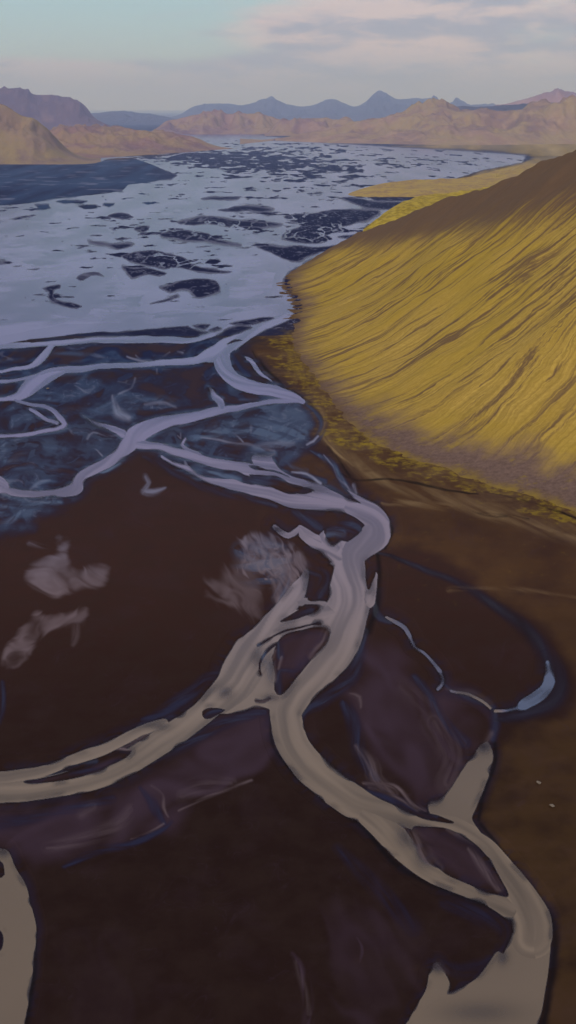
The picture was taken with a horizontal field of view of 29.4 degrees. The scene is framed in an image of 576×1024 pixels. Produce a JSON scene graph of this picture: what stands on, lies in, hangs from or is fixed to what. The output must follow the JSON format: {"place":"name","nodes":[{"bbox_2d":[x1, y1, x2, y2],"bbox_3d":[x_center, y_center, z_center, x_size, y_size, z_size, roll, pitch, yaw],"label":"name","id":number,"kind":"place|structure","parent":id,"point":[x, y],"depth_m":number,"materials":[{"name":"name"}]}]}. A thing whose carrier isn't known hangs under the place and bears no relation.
{"place":"outdoors","nodes":[
{"label":"outdoors","id":0,"kind":"place"},
{"bbox_2d":[0,104,100,163],"bbox_3d":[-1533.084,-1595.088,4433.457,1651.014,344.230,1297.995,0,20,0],"label":"hill","id":1,"kind":"structure","parent":0,"point":[26,140],"depth_m":4276.29,"materials":[{"name":"brown stone"}]},
{"bbox_2d":[0,86,110,129],"bbox_3d":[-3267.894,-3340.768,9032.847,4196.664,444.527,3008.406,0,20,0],"label":"mountain","id":2,"kind":"structure","parent":0,"point":[49,112],"depth_m":9539.30,"materials":[{"name":"purple stone"}]},
{"bbox_2d":[91,111,173,124],"bbox_3d":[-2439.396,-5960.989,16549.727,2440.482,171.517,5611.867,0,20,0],"label":"mountain","id":3,"kind":"structure","parent":0,"point":[121,118],"depth_m":14977.43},
{"bbox_2d":[49,124,236,157],"bbox_3d":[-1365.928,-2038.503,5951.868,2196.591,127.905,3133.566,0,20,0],"label":"hill","id":4,"kind":"structure","parent":0,"point":[97,141],"depth_m":5329.66,"materials":[{"name":"brown stone"}]},
{"bbox_2d":[150,109,280,133],"bbox_3d":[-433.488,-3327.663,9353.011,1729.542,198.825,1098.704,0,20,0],"label":"hill","id":5,"kind":"structure","parent":0,"point":[215,121],"depth_m":9087.10,"materials":[{"name":"brown stone"}]},
{"bbox_2d":[0,134,554,1023],"bbox_3d":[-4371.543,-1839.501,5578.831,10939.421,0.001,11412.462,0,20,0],"label":"river","id":6,"kind":"structure","parent":0,"point":[510,988],"depth_m":687.23,"materials":[{"name":"liquid"}]},
{"bbox_2d":[0,110,575,1023],"bbox_3d":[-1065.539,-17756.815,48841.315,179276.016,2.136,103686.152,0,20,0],"label":"ground","id":7,"kind":"structure","parent":0,"point":[226,868],"depth_m":409.29,"materials":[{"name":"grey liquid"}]},
{"bbox_2d":[0,0,575,109],"label":"sky","id":8,"kind":"structure","parent":0,"point":[98,54],"materials":[{"name":"grey"}]},
{"bbox_2d":[264,117,353,135],"bbox_3d":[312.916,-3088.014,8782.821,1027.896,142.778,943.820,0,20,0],"label":"hill","id":9,"kind":"structure","parent":0,"point":[287,127],"depth_m":8573.96,"materials":[{"name":"brown stone"}]},
{"bbox_2d":[170,90,494,121],"bbox_3d":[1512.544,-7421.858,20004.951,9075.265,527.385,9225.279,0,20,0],"label":"mountain","id":10,"kind":"structure","parent":0,"point":[379,104],"depth_m":19878.56,"materials":[{"name":"stone"}]},
{"bbox_2d":[240,94,575,144],"bbox_3d":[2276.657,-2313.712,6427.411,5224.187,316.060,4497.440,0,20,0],"label":"hill","id":11,"kind":"structure","parent":0,"point":[434,121],"depth_m":6782.23,"materials":[{"name":"brown stone"}]},
{"bbox_2d":[276,150,575,511],"bbox_3d":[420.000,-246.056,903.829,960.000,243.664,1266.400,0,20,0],"label":"hillside","id":12,"kind":"structure","parent":0,"point":[442,333],"depth_m":816.49,"materials":[{"name":"yellow plant"}]},
{"bbox_2d":[363,186,489,230],"bbox_3d":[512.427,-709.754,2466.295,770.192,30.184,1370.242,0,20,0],"label":"terrace","id":13,"kind":"structure","parent":0,"point":[402,209],"depth_m":2127.70,"materials":[{"name":"yellow plant"}]},
{"bbox_2d":[348,163,536,196],"bbox_3d":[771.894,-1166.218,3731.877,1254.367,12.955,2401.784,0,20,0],"label":"terrace","id":14,"kind":"structure","parent":0,"point":[412,188],"depth_m":2887.08,"materials":[{"name":"yellow plant"}]},
{"bbox_2d":[457,103,527,110],"bbox_3d":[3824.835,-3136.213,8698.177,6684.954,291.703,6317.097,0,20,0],"label":"hill","id":15,"kind":"structure","parent":0,"point":[509,107],"depth_m":10455.98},
{"bbox_2d":[494,88,575,105],"bbox_3d":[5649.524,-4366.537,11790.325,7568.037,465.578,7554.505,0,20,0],"label":"mountain","id":16,"kind":"structure","parent":0,"point":[557,95],"depth_m":13830.67,"materials":[{"name":"purple stone"}]}
]}

